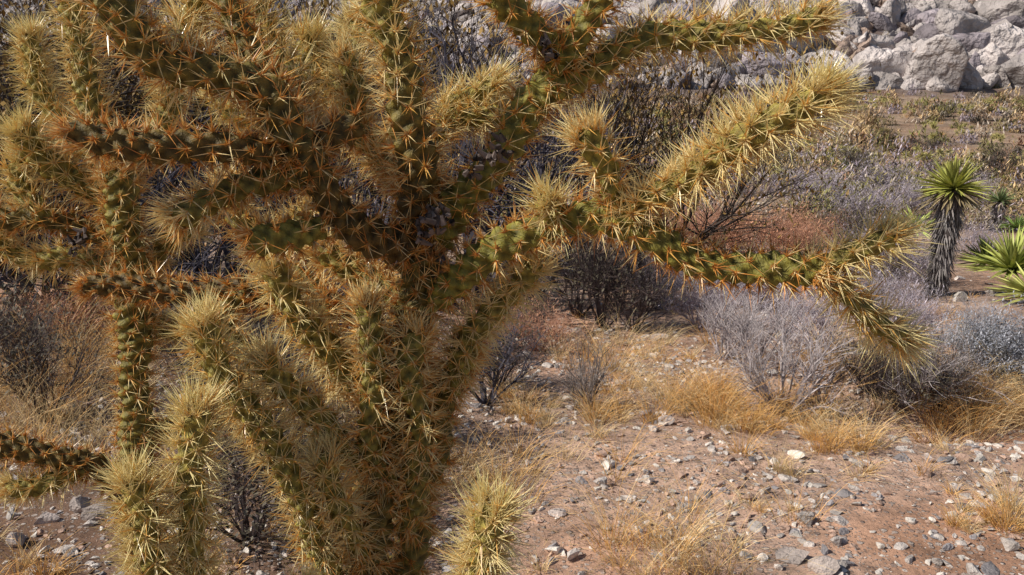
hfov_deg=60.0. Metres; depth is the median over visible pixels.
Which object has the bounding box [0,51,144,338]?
dead bush
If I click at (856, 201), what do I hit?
bursage shrub
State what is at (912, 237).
bursage shrub
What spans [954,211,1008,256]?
bursage shrub
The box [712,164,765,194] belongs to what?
bursage shrub
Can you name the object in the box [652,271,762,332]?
bursage shrub
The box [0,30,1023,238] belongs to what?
desert scrub
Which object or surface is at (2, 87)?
creosote bush
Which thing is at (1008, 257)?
yucca
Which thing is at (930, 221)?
yucca
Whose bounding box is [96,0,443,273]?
creosote bush
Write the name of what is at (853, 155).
dark desert shrub
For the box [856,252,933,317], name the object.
bursage shrub
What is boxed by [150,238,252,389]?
dark desert shrub
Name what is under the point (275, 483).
dark desert shrub
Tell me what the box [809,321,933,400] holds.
dark desert shrub
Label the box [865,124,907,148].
dark desert shrub
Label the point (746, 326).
dry grey shrub
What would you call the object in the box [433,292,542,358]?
buckwheat shrub
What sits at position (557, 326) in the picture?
buckwheat shrub
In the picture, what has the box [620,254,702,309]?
shrub
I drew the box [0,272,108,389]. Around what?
dark desert shrub
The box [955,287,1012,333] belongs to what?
dry grey shrub
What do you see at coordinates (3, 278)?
dead bush
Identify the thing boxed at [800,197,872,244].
shrub
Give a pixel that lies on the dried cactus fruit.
(434, 218)
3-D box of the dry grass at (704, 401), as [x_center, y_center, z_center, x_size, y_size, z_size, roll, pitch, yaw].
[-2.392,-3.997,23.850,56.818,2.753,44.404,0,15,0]
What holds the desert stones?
on the ground at (862, 524)
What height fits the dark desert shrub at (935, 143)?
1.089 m
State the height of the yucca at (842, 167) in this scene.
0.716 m
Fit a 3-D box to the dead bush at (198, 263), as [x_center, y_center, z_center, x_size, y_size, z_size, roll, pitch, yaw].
[-2.007,-0.115,5.658,1.685,1.148,1.300,-8,17,-27]
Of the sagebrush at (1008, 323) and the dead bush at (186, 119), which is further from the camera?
the dead bush at (186, 119)
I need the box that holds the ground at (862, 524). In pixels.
[0,0,1023,574]
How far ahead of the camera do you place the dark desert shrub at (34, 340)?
4.14 m
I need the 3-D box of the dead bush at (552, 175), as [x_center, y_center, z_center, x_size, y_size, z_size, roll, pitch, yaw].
[0.331,-1.067,8.072,2.734,2.556,2.983,2,15,7]
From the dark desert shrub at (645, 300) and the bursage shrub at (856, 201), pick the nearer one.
the dark desert shrub at (645, 300)
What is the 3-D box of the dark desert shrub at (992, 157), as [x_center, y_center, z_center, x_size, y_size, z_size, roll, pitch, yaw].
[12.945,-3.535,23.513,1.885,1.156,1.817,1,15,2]
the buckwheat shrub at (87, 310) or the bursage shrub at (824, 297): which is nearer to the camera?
the buckwheat shrub at (87, 310)
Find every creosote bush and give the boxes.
[0,0,160,301]
[0,0,222,314]
[0,0,278,230]
[0,0,361,280]
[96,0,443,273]
[273,0,561,222]
[517,0,881,285]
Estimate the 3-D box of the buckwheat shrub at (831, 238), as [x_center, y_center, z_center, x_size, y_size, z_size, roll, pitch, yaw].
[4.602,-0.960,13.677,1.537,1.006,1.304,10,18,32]
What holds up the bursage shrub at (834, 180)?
on the ground at (862, 524)
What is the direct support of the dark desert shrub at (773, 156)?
on the ground at (862, 524)
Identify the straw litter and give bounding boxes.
[0,305,1023,574]
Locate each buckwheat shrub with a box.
[0,273,121,355]
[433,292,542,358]
[501,290,604,355]
[666,201,723,241]
[669,198,780,251]
[686,177,829,254]
[736,204,837,253]
[769,193,857,246]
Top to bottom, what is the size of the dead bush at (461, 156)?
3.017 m
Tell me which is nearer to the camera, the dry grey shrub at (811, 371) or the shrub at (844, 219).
the dry grey shrub at (811, 371)
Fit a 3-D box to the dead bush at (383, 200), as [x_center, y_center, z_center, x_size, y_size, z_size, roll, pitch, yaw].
[-1.173,-0.981,7.450,2.880,2.468,2.639,14,21,41]
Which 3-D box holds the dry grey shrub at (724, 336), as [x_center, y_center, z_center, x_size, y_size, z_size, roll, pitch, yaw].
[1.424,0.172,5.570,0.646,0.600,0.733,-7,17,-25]
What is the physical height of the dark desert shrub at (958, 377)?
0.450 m
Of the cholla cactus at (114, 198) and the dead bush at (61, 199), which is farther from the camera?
the dead bush at (61, 199)
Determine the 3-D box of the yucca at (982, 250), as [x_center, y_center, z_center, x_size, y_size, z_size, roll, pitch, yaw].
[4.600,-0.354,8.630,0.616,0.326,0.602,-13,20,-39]
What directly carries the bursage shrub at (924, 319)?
on the ground at (862, 524)
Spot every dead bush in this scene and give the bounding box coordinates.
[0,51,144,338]
[0,105,239,338]
[0,108,233,321]
[38,37,373,314]
[52,194,248,351]
[54,113,387,314]
[197,0,634,315]
[208,226,388,389]
[216,23,530,295]
[431,40,672,299]
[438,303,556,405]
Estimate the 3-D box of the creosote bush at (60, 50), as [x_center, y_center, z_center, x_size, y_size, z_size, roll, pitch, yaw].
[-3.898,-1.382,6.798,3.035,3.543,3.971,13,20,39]
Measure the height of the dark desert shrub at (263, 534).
0.508 m
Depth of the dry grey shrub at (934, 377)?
4.31 m
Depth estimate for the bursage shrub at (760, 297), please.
7.37 m
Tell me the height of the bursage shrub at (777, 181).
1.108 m
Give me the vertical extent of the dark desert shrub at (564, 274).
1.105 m
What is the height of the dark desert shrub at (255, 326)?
0.956 m
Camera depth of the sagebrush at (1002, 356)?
4.50 m
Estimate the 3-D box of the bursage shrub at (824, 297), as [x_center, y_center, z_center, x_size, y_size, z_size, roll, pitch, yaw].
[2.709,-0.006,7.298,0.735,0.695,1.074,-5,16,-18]
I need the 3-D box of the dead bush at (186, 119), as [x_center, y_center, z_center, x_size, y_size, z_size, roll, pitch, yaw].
[-2.667,-0.949,7.439,2.950,2.528,2.703,-12,19,-36]
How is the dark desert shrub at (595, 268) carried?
on the ground at (862, 524)
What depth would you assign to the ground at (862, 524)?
3.60 m
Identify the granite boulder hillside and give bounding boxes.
[0,0,1023,92]
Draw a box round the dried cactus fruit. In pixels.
[67,32,559,256]
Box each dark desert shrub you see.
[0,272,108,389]
[0,288,118,421]
[108,364,348,574]
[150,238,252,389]
[155,267,445,471]
[211,356,357,546]
[221,437,464,565]
[251,260,388,440]
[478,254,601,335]
[532,232,643,316]
[557,179,681,330]
[561,236,713,336]
[751,142,791,171]
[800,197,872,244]
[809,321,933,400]
[829,322,975,428]
[833,136,892,177]
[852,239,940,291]
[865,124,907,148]
[905,131,960,160]
[911,332,1023,413]
[955,135,1023,175]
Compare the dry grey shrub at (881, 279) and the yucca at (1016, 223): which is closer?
the dry grey shrub at (881, 279)
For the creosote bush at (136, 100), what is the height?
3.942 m
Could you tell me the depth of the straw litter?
3.63 m
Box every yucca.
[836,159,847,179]
[897,204,936,237]
[909,156,996,296]
[957,224,1023,279]
[958,232,1003,271]
[980,187,1022,231]
[984,262,1023,306]
[997,214,1023,230]
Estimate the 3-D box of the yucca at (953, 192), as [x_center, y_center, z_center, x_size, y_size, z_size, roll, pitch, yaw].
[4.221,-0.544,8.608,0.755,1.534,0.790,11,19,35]
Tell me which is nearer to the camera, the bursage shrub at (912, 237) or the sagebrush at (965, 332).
the sagebrush at (965, 332)
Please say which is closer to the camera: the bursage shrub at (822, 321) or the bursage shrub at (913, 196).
the bursage shrub at (822, 321)
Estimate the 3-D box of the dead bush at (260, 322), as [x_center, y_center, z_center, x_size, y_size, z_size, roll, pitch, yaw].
[-1.012,0.086,4.769,1.283,0.960,1.400,-4,16,-15]
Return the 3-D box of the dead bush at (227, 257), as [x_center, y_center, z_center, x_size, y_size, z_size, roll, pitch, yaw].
[-2.046,-0.441,6.430,2.047,1.701,2.234,9,18,31]
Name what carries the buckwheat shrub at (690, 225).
on the ground at (862, 524)
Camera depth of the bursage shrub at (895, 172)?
19.28 m
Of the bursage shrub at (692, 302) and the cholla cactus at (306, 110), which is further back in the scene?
the bursage shrub at (692, 302)
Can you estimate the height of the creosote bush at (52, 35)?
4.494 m
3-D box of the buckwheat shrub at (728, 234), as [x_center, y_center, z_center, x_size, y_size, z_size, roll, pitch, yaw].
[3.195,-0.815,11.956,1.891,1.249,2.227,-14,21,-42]
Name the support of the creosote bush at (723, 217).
on the ground at (862, 524)
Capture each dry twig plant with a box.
[553,350,599,407]
[556,321,620,409]
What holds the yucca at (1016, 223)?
on the ground at (862, 524)
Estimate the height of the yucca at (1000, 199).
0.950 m
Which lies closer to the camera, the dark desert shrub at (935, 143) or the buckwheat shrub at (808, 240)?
the buckwheat shrub at (808, 240)
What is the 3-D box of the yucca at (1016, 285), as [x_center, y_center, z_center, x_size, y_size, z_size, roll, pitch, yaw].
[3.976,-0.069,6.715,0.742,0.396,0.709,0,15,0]
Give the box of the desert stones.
[0,181,1023,574]
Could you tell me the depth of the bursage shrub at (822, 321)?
5.82 m
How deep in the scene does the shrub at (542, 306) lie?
6.25 m
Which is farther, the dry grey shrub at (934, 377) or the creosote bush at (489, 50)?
the creosote bush at (489, 50)
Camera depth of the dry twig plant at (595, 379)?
4.31 m
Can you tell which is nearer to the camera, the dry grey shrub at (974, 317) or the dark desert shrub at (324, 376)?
the dark desert shrub at (324, 376)
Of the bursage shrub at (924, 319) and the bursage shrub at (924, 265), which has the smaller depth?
the bursage shrub at (924, 319)
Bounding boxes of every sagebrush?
[921,300,1023,383]
[946,291,1023,372]
[950,305,1023,394]
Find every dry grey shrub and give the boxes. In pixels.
[690,280,784,358]
[695,285,817,372]
[697,285,862,416]
[835,259,912,338]
[869,299,1017,414]
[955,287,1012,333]
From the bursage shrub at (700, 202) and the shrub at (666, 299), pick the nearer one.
the shrub at (666, 299)
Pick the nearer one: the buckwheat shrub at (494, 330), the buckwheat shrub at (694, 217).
the buckwheat shrub at (494, 330)
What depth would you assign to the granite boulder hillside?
71.20 m
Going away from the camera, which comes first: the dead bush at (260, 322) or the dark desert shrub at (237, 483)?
the dark desert shrub at (237, 483)
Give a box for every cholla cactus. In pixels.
[0,0,260,573]
[36,0,949,574]
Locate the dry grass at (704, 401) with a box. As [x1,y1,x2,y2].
[0,113,1023,574]
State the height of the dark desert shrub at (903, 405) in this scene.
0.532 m
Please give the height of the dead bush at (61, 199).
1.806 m
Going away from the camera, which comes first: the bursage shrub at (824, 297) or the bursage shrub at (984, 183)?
the bursage shrub at (824, 297)
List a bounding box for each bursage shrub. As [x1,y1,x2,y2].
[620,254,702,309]
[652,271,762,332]
[668,187,719,220]
[681,237,825,314]
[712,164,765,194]
[747,163,825,197]
[753,274,861,351]
[785,155,867,207]
[788,265,890,318]
[818,210,904,273]
[823,162,911,230]
[846,151,932,197]
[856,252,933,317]
[861,208,933,260]
[871,267,966,338]
[872,167,936,216]
[878,243,961,283]
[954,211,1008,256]
[960,164,1003,204]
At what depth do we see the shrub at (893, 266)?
8.33 m
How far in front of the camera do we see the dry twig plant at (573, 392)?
4.40 m
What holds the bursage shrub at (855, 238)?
on the ground at (862, 524)
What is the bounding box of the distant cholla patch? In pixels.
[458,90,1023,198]

